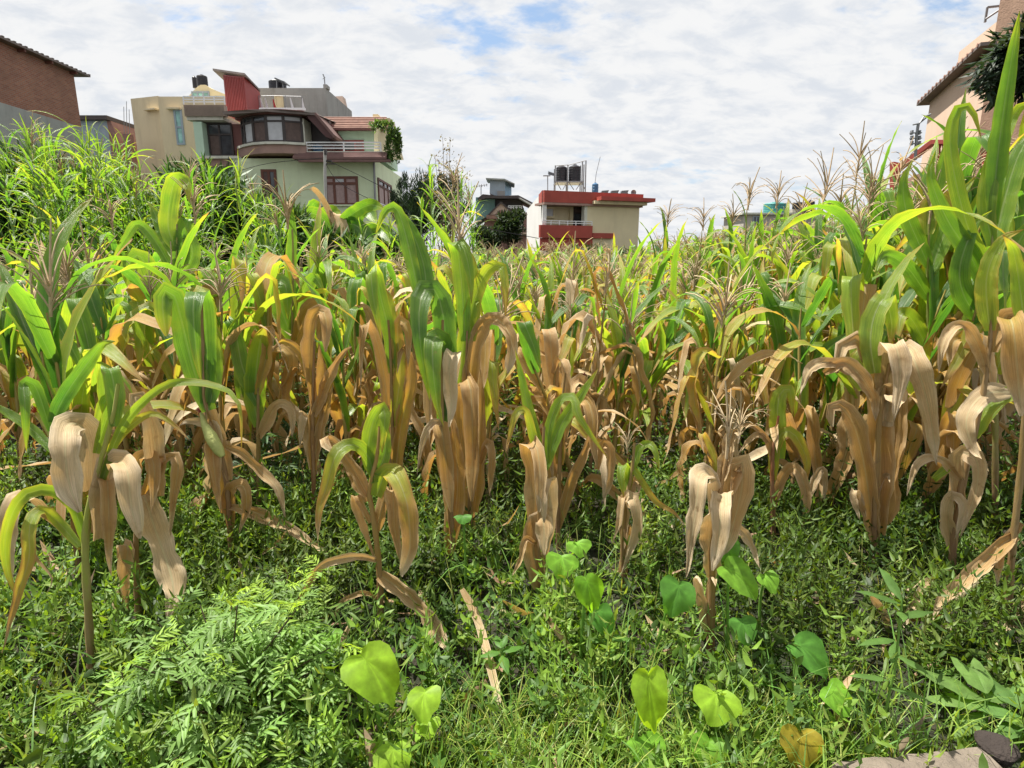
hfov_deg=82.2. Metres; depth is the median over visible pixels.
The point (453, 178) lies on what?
corn plant
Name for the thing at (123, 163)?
tall reed
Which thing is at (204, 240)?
tall reed
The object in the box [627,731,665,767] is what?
taro plant
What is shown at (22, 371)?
corn plant
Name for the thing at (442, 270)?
corn plant
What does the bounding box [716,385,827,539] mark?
corn plant
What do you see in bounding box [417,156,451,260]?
tall reed
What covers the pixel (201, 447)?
corn plant
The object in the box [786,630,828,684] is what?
taro plant
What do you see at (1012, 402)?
corn plant
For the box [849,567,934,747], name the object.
willow weed
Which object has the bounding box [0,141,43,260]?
tall reed
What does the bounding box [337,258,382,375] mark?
corn plant
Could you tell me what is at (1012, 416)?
corn plant
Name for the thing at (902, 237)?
corn plant
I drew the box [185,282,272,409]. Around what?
corn plant
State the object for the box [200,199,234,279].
corn plant
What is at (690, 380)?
corn plant
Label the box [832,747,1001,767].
concrete slab
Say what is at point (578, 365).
corn plant
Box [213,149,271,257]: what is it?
tall reed
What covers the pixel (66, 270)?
corn plant
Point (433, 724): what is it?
taro plant
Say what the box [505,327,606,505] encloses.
corn plant
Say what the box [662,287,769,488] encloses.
corn plant
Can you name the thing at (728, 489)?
corn plant
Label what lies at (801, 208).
corn plant
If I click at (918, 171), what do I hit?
corn plant
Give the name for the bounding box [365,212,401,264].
tall reed
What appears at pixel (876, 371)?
corn plant
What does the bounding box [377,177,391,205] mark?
side window
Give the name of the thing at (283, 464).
weeds
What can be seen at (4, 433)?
corn plant
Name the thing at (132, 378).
corn plant
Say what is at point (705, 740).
taro plant
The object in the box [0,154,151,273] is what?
leafy bush
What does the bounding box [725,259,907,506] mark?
corn plant
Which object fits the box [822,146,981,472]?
corn plant
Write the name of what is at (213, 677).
marigold bush
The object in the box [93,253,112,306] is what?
corn plant
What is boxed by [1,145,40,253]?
tall reed
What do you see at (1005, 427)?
corn plant
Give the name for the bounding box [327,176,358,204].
wood window
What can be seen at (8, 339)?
corn plant
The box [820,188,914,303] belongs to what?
corn plant
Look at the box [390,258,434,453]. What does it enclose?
corn plant
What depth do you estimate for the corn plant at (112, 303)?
5.76 m
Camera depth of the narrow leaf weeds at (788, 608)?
1.94 m
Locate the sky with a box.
[0,0,999,253]
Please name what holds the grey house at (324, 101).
on the ground at (472, 646)
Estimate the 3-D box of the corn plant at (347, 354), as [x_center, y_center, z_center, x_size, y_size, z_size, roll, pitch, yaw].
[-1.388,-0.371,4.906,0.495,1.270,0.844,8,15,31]
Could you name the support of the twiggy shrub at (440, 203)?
on the ground at (472, 646)
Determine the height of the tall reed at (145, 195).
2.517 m
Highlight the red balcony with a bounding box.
[890,140,986,199]
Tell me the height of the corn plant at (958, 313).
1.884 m
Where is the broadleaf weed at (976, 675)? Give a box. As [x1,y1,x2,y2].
[916,656,1023,737]
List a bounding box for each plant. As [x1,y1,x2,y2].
[0,196,199,586]
[0,227,164,444]
[0,231,51,487]
[0,244,22,357]
[0,255,132,538]
[0,264,40,461]
[0,281,28,418]
[0,298,145,502]
[0,301,38,471]
[0,307,159,443]
[0,340,242,690]
[0,413,30,501]
[7,248,79,409]
[12,264,32,373]
[12,278,38,421]
[14,270,26,359]
[16,216,154,408]
[18,280,28,287]
[20,271,126,334]
[23,285,142,437]
[24,240,45,369]
[31,219,132,448]
[37,266,141,446]
[60,242,107,294]
[70,255,193,451]
[74,260,186,486]
[80,259,161,395]
[81,238,114,300]
[86,183,136,385]
[92,226,159,348]
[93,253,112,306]
[103,300,134,385]
[104,241,288,548]
[105,279,140,385]
[110,268,126,314]
[114,162,218,439]
[114,212,290,485]
[116,391,186,632]
[120,280,196,443]
[127,292,167,398]
[135,243,223,383]
[136,256,360,532]
[150,225,194,439]
[152,251,322,495]
[153,282,326,567]
[167,297,253,489]
[171,366,308,466]
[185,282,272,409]
[193,325,254,477]
[194,214,317,488]
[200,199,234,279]
[200,245,284,428]
[204,239,258,275]
[219,226,259,268]
[220,236,275,337]
[221,259,258,292]
[222,316,295,525]
[223,225,322,452]
[223,255,327,377]
[229,278,338,438]
[233,262,404,492]
[249,170,326,461]
[254,247,281,368]
[272,304,350,528]
[275,264,333,376]
[280,258,350,393]
[291,277,422,485]
[297,199,369,420]
[297,218,337,371]
[298,226,342,377]
[298,402,447,650]
[299,258,328,428]
[300,271,350,357]
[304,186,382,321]
[305,292,542,429]
[306,199,340,226]
[307,264,359,403]
[309,233,366,374]
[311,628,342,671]
[332,233,390,276]
[334,256,366,376]
[336,237,387,395]
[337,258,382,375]
[339,271,384,398]
[339,319,433,478]
[340,640,399,732]
[345,241,361,290]
[345,262,408,477]
[352,211,390,244]
[353,286,524,483]
[359,264,416,489]
[373,739,410,767]
[375,201,465,561]
[387,286,408,326]
[388,286,432,440]
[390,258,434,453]
[393,253,436,445]
[393,273,432,329]
[397,300,424,415]
[403,202,607,471]
[407,685,440,753]
[415,716,440,744]
[419,290,509,493]
[420,312,510,510]
[427,167,517,550]
[428,153,481,298]
[428,257,453,321]
[431,261,500,396]
[454,514,471,589]
[475,258,560,513]
[490,280,518,346]
[490,294,572,443]
[492,283,545,401]
[494,297,503,402]
[496,245,582,429]
[497,309,544,383]
[498,273,593,431]
[500,231,610,392]
[501,275,565,371]
[504,258,603,425]
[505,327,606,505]
[506,350,606,614]
[514,320,658,531]
[534,249,580,336]
[539,264,569,326]
[539,284,595,427]
[541,259,627,364]
[546,551,578,660]
[547,373,616,549]
[551,247,654,489]
[554,287,629,386]
[567,539,591,619]
[571,269,618,377]
[573,220,670,442]
[574,573,603,678]
[576,289,604,384]
[578,280,672,464]
[579,287,705,477]
[581,278,632,367]
[583,241,686,441]
[585,266,607,376]
[586,283,701,406]
[587,301,706,433]
[589,603,614,677]
[592,276,635,427]
[600,259,827,456]
[600,283,649,359]
[612,254,648,386]
[612,419,684,589]
[615,218,707,451]
[615,283,658,412]
[624,298,709,456]
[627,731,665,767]
[630,665,667,765]
[631,245,744,417]
[631,251,697,402]
[638,266,706,376]
[638,301,822,466]
[641,198,687,296]
[645,233,834,512]
[648,297,811,466]
[652,574,695,667]
[655,291,755,405]
[661,204,727,310]
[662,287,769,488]
[663,245,730,379]
[665,257,714,382]
[667,279,700,377]
[672,302,832,404]
[677,279,731,394]
[685,381,759,660]
[689,224,772,404]
[691,731,728,767]
[693,684,742,726]
[698,167,772,308]
[698,232,814,370]
[700,292,716,373]
[700,322,749,446]
[706,540,739,638]
[707,194,758,299]
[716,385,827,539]
[717,556,757,658]
[719,225,767,358]
[722,260,754,330]
[724,232,829,398]
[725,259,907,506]
[729,615,756,658]
[732,259,770,447]
[736,230,837,423]
[737,235,797,368]
[742,234,885,387]
[743,263,886,463]
[746,216,838,406]
[747,216,891,469]
[751,217,851,332]
[755,147,856,346]
[755,190,1023,507]
[755,198,864,410]
[756,570,778,641]
[758,170,800,331]
[759,204,844,329]
[764,183,823,254]
[764,288,837,411]
[768,224,863,408]
[770,208,859,265]
[770,231,879,423]
[780,723,824,767]
[785,202,903,415]
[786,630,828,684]
[794,121,889,378]
[796,192,849,380]
[797,186,859,306]
[797,231,918,401]
[800,292,939,567]
[805,232,875,467]
[809,174,864,332]
[819,678,852,723]
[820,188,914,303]
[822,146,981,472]
[830,114,991,488]
[832,145,900,246]
[836,260,998,482]
[837,177,920,405]
[852,244,916,484]
[854,121,903,237]
[868,137,938,339]
[873,219,908,248]
[875,148,975,368]
[883,136,931,240]
[883,187,900,265]
[884,162,982,385]
[886,151,1023,482]
[899,116,984,340]
[899,129,1020,441]
[900,230,978,339]
[907,229,1023,576]
[907,246,1009,521]
[908,171,921,205]
[912,164,922,178]
[915,421,1019,499]
[926,11,1023,533]
[932,235,1023,649]
[935,89,1023,449]
[971,94,1023,490]
[973,125,1014,177]
[975,361,1019,450]
[984,461,1021,503]
[1009,401,1023,559]
[1010,411,1020,434]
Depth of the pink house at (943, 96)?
16.11 m
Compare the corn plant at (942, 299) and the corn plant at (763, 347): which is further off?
the corn plant at (763, 347)
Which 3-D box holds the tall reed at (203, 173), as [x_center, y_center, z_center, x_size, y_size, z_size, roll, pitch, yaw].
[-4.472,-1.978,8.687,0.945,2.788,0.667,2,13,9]
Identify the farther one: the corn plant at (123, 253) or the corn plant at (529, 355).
the corn plant at (123, 253)
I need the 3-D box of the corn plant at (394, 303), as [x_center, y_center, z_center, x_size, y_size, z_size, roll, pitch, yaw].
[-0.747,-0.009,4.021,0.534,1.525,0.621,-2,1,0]
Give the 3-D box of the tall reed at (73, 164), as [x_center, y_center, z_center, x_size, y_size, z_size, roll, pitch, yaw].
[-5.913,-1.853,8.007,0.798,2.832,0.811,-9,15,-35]
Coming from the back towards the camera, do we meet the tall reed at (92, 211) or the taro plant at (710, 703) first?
the tall reed at (92, 211)
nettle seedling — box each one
[479,635,522,693]
[585,628,629,682]
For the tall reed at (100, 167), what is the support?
on the ground at (472, 646)
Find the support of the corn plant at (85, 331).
on the ground at (472, 646)
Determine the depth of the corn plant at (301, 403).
3.81 m
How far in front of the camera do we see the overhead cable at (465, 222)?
24.23 m
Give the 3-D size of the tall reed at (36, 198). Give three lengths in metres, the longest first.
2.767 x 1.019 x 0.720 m
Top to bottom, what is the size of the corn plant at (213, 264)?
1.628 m
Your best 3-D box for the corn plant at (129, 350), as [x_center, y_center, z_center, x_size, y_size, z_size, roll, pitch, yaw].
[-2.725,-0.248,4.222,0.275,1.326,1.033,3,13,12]
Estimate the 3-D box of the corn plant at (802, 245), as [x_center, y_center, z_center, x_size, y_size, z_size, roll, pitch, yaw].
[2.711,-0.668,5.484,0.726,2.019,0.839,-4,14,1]
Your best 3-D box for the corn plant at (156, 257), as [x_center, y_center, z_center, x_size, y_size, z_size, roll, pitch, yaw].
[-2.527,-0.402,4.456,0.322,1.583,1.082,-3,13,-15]
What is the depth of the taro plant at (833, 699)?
1.57 m
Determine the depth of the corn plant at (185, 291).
4.11 m
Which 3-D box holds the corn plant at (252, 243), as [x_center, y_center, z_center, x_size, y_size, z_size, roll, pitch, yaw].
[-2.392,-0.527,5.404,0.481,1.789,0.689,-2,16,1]
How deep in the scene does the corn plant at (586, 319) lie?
3.22 m
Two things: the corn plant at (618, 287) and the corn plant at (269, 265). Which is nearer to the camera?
the corn plant at (269, 265)
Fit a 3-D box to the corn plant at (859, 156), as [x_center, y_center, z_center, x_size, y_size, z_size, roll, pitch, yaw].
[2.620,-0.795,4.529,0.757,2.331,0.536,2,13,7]
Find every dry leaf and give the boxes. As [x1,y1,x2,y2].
[460,588,500,708]
[544,614,578,665]
[870,596,889,627]
[902,574,933,627]
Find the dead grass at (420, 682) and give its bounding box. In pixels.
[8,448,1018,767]
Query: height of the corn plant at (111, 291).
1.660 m
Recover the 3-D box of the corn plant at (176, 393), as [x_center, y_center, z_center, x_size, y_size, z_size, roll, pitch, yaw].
[-1.315,0.162,2.641,0.727,1.570,0.349,4,12,-1]
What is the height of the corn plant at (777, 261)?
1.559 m
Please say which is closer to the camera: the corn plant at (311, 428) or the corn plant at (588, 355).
the corn plant at (311, 428)
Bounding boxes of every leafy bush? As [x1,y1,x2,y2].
[0,137,70,271]
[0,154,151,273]
[75,164,198,274]
[144,152,256,276]
[227,189,314,271]
[297,220,386,304]
[373,223,427,269]
[469,224,504,254]
[492,206,527,263]
[536,241,646,260]
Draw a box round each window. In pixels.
[173,109,185,144]
[191,91,209,95]
[206,123,234,155]
[240,120,244,144]
[242,116,253,143]
[251,115,266,141]
[260,169,278,199]
[264,115,284,140]
[282,115,303,142]
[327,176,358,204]
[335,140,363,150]
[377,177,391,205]
[547,207,554,217]
[752,216,759,222]
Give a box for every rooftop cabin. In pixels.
[213,69,260,121]
[486,178,514,195]
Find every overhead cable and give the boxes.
[228,158,319,174]
[327,160,538,238]
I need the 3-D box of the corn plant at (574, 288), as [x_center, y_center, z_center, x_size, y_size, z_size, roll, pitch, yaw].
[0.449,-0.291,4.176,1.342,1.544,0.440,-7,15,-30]
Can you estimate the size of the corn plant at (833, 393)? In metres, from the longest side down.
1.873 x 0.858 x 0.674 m
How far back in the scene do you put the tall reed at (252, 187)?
7.99 m
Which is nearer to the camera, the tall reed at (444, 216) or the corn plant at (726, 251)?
the corn plant at (726, 251)
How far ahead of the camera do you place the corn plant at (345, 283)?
6.07 m
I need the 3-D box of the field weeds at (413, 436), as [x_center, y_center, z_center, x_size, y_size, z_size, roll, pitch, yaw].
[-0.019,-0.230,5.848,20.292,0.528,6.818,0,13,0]
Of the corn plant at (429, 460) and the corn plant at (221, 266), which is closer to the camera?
the corn plant at (429, 460)
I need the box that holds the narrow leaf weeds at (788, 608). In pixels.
[0,424,1023,767]
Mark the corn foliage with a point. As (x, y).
(716, 265)
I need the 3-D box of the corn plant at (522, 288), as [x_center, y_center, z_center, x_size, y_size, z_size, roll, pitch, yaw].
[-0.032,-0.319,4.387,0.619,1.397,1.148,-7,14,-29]
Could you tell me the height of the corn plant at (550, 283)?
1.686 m
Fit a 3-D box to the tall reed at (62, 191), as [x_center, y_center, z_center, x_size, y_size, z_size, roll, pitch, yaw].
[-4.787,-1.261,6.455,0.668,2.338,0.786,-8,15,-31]
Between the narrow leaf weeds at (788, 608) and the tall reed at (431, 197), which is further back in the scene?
the tall reed at (431, 197)
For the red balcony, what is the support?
attached to the pink house at (943, 96)
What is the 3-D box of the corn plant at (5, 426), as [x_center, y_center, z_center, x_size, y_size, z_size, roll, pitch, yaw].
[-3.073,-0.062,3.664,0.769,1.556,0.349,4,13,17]
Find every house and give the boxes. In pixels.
[0,35,90,174]
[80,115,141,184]
[131,85,239,193]
[182,96,403,271]
[259,84,351,123]
[476,194,532,255]
[527,190,655,254]
[720,213,823,236]
[916,0,1023,171]
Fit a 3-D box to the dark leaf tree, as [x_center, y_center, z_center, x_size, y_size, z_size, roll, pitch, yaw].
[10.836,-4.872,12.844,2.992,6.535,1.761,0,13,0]
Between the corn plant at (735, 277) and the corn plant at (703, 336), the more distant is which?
the corn plant at (735, 277)
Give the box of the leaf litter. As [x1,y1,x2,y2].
[0,389,1018,767]
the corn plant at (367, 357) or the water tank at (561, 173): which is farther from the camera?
the water tank at (561, 173)
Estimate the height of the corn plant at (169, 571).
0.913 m
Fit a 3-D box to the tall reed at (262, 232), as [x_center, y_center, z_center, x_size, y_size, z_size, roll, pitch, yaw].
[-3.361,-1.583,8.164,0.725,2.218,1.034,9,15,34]
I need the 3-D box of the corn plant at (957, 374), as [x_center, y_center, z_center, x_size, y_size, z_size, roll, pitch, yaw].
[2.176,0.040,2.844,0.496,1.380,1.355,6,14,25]
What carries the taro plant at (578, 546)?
on the ground at (472, 646)
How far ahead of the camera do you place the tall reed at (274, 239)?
7.82 m
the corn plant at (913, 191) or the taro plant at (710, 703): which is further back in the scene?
the corn plant at (913, 191)
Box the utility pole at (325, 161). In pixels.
[323,149,334,199]
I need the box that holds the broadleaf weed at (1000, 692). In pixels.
[976,680,1023,741]
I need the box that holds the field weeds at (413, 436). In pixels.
[0,326,1023,538]
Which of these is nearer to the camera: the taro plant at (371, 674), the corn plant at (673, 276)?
the taro plant at (371, 674)
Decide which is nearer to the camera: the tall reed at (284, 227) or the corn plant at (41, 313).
the corn plant at (41, 313)
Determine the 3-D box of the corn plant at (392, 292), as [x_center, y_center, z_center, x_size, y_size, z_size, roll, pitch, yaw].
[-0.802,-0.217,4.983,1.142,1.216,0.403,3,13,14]
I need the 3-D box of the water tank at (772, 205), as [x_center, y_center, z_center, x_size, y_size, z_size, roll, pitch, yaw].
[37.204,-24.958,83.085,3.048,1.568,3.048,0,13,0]
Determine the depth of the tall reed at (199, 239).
7.42 m
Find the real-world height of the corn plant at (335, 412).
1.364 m
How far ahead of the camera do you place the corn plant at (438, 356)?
2.23 m
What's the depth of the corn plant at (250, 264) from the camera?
4.84 m
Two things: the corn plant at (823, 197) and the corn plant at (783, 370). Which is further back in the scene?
the corn plant at (823, 197)
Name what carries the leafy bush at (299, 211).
on the ground at (472, 646)
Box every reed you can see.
[0,113,81,268]
[0,128,35,252]
[0,136,30,271]
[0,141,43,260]
[0,147,46,273]
[0,147,53,274]
[0,203,32,269]
[0,213,8,263]
[1,111,76,261]
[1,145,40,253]
[2,116,59,211]
[6,119,55,246]
[6,122,78,245]
[8,136,82,251]
[12,122,80,238]
[14,168,89,242]
[16,155,83,269]
[17,146,88,249]
[20,125,74,244]
[23,126,83,258]
[31,143,87,256]
[33,110,136,263]
[33,161,98,262]
[39,140,83,256]
[42,126,107,259]
[45,141,98,259]
[47,132,114,294]
[48,147,125,295]
[51,143,93,259]
[54,121,125,256]
[58,148,114,261]
[60,136,141,264]
[71,184,126,251]
[84,125,141,248]
[84,129,142,250]
[85,131,123,231]
[86,127,157,255]
[87,127,150,248]
[91,160,151,250]
[93,170,150,253]
[94,155,131,239]
[94,167,152,261]
[95,205,121,273]
[97,142,154,251]
[97,149,141,263]
[109,147,163,254]
[111,185,158,255]
[120,162,160,251]
[122,101,138,180]
[132,173,157,251]
[137,152,203,224]
[137,188,201,257]
[144,162,169,220]
[145,164,228,273]
[169,150,237,261]
[177,154,219,245]
[178,193,214,259]
[178,208,211,268]
[180,186,227,278]
[182,159,245,274]
[183,168,208,264]
[185,158,240,260]
[195,188,224,268]
[196,185,232,264]
[203,178,248,265]
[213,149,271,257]
[213,225,256,273]
[216,194,259,268]
[226,194,306,269]
[227,173,273,255]
[238,185,282,266]
[242,190,303,256]
[244,190,285,335]
[250,187,309,267]
[252,184,304,266]
[254,194,299,274]
[255,220,302,271]
[268,212,307,272]
[345,217,376,250]
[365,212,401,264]
[377,212,411,303]
[412,190,433,251]
[415,173,443,261]
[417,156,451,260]
[429,185,453,275]
[436,162,485,262]
[446,183,482,263]
[453,195,487,258]
[455,179,492,259]
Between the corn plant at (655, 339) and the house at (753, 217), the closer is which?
the corn plant at (655, 339)
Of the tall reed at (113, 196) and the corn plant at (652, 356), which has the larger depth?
the tall reed at (113, 196)
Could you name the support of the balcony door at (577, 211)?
in the cream house at (557, 216)
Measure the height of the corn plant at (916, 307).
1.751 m
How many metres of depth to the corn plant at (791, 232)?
5.59 m
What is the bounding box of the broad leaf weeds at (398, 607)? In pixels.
[0,467,1023,767]
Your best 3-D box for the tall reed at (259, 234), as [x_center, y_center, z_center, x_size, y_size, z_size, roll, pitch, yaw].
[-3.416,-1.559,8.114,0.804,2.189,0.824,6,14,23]
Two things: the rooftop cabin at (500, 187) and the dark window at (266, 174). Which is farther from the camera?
the rooftop cabin at (500, 187)
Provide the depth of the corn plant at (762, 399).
3.87 m
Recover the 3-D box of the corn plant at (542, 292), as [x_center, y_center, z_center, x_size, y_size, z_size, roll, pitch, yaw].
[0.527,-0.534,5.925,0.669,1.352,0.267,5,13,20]
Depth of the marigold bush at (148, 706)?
1.47 m
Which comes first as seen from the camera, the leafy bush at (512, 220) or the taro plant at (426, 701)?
the taro plant at (426, 701)
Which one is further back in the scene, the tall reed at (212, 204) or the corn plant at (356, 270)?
the tall reed at (212, 204)
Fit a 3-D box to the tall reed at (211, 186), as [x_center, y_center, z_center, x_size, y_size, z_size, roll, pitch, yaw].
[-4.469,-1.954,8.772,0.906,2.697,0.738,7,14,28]
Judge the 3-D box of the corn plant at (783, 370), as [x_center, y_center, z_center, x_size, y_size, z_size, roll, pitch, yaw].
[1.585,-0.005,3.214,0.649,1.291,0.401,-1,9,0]
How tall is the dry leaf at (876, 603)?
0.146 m
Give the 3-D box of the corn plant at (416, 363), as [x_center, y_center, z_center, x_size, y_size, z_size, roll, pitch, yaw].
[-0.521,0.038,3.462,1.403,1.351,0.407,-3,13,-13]
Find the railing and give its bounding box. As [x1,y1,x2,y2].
[258,95,305,110]
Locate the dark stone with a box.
[974,730,1020,767]
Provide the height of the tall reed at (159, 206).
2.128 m
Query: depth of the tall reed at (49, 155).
7.83 m
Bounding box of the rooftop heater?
[274,78,289,87]
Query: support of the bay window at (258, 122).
in the green house at (352, 144)
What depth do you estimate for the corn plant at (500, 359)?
4.45 m
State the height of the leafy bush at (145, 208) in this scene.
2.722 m
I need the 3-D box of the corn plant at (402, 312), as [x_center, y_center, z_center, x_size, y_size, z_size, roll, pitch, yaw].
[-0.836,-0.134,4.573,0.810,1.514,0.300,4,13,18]
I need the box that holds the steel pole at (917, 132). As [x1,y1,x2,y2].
[909,113,930,159]
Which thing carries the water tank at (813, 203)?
on the house at (753, 217)
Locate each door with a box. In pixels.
[274,95,283,107]
[497,191,504,195]
[573,207,581,225]
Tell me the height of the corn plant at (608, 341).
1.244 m
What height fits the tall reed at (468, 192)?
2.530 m
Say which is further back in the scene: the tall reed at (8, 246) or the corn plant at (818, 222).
the tall reed at (8, 246)
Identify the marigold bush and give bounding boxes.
[31,643,195,767]
[75,581,361,767]
[197,554,366,666]
[213,675,358,767]
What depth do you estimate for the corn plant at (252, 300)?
3.84 m
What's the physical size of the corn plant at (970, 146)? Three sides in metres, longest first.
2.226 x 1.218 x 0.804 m
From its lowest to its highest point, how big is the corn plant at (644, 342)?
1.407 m
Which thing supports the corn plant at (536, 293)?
on the ground at (472, 646)
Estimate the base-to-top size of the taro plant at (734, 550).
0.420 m
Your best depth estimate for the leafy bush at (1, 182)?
8.72 m
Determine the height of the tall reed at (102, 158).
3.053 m
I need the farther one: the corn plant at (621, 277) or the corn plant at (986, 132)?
the corn plant at (621, 277)
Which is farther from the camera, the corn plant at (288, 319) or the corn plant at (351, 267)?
the corn plant at (351, 267)
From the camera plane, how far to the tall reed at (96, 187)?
6.38 m
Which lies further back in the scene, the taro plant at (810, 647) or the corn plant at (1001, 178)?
the corn plant at (1001, 178)
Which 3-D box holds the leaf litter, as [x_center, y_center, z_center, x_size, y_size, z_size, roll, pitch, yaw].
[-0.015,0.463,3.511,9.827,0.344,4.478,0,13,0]
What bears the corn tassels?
on the ground at (472, 646)
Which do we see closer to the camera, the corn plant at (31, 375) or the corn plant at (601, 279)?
the corn plant at (31, 375)
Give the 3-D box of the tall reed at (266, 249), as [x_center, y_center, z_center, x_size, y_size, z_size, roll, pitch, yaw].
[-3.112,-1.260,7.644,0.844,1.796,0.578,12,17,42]
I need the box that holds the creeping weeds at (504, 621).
[0,481,1023,767]
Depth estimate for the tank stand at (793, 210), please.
82.11 m
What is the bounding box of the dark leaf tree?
[954,10,1023,152]
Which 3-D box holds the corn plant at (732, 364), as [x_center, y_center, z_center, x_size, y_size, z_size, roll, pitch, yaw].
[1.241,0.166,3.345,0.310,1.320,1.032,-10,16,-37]
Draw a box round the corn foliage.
[0,169,974,357]
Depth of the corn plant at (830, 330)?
4.17 m
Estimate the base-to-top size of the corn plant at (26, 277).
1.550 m
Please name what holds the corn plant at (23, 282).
on the ground at (472, 646)
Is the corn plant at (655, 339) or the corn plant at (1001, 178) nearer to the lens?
the corn plant at (1001, 178)
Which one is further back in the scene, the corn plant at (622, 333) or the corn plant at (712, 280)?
the corn plant at (712, 280)
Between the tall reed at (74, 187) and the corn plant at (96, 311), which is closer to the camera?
the corn plant at (96, 311)
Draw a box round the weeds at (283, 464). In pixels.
[204,430,340,504]
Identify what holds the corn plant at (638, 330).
on the ground at (472, 646)
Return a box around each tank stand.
[553,160,586,191]
[789,209,800,212]
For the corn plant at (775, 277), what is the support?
on the ground at (472, 646)
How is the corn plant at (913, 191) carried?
on the ground at (472, 646)
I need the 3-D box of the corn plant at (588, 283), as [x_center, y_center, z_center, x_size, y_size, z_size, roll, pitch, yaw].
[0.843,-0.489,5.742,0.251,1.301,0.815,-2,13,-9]
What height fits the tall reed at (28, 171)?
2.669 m
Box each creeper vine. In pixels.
[368,118,388,133]
[383,119,403,163]
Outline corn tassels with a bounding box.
[25,186,915,334]
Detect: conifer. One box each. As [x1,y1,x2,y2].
[388,171,408,226]
[399,168,440,254]
[422,171,469,249]
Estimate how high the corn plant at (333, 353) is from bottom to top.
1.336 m
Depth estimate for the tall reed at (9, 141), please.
8.37 m
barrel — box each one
[312,144,322,150]
[592,182,597,191]
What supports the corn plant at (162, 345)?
on the ground at (472, 646)
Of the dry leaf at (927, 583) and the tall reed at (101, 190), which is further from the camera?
the tall reed at (101, 190)
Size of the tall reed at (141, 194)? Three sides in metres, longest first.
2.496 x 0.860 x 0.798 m
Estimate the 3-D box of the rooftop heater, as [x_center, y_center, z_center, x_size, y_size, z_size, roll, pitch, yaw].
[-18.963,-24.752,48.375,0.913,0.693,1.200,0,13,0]
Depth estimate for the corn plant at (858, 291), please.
2.70 m
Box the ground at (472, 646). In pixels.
[0,254,1023,767]
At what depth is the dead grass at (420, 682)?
1.75 m
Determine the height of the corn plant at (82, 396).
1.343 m
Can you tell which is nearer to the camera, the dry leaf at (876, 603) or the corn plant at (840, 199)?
the dry leaf at (876, 603)
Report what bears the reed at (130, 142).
on the ground at (472, 646)
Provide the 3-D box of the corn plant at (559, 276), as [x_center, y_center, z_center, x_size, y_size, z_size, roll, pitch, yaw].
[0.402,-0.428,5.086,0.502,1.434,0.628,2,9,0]
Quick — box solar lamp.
[543,171,553,189]
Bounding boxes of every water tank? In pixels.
[192,76,196,87]
[196,74,207,85]
[268,79,286,87]
[556,166,566,180]
[569,164,580,180]
[763,202,785,212]
[792,201,801,208]
[803,200,814,212]
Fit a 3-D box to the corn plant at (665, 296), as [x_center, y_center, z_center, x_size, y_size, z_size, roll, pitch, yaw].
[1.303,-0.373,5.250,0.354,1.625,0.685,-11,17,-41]
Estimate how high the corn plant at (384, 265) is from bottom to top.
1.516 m
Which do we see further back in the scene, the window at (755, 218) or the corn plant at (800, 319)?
the window at (755, 218)
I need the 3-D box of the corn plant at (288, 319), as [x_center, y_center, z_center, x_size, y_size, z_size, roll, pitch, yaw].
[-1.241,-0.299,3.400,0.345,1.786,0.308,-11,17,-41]
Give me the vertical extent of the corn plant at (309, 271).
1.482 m
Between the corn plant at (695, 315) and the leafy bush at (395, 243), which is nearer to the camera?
the corn plant at (695, 315)
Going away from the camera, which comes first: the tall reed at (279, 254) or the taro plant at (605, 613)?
the taro plant at (605, 613)
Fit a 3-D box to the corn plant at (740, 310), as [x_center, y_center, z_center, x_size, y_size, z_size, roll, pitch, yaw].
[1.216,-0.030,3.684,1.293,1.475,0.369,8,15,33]
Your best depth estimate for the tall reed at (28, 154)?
6.77 m
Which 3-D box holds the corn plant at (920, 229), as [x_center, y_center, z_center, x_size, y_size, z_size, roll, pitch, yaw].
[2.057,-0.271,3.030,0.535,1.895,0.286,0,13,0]
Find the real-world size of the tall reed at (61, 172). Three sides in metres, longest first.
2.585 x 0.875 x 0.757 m
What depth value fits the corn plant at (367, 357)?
3.90 m
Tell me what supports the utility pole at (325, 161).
on the ground at (472, 646)
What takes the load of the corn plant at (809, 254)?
on the ground at (472, 646)
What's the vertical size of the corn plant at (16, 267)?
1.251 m
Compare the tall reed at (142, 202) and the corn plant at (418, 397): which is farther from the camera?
the tall reed at (142, 202)
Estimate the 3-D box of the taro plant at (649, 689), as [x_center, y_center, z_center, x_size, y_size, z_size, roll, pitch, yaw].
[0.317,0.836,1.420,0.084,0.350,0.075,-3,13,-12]
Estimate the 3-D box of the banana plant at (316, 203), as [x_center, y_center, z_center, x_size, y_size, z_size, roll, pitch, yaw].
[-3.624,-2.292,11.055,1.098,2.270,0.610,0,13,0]
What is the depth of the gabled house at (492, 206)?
63.97 m
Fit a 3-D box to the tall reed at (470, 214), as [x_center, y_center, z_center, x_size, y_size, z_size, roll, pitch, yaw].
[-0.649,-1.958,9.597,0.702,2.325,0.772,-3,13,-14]
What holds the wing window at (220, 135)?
in the green house at (352, 144)
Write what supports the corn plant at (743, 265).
on the ground at (472, 646)
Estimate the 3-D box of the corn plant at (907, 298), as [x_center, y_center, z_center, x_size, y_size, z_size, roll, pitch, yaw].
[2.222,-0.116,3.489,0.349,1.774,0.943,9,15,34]
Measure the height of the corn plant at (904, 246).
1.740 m
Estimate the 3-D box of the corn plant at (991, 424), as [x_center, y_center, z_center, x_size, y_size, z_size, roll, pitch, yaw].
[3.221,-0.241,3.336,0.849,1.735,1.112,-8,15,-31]
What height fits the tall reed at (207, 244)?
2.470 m
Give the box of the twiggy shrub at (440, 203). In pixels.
[422,136,472,267]

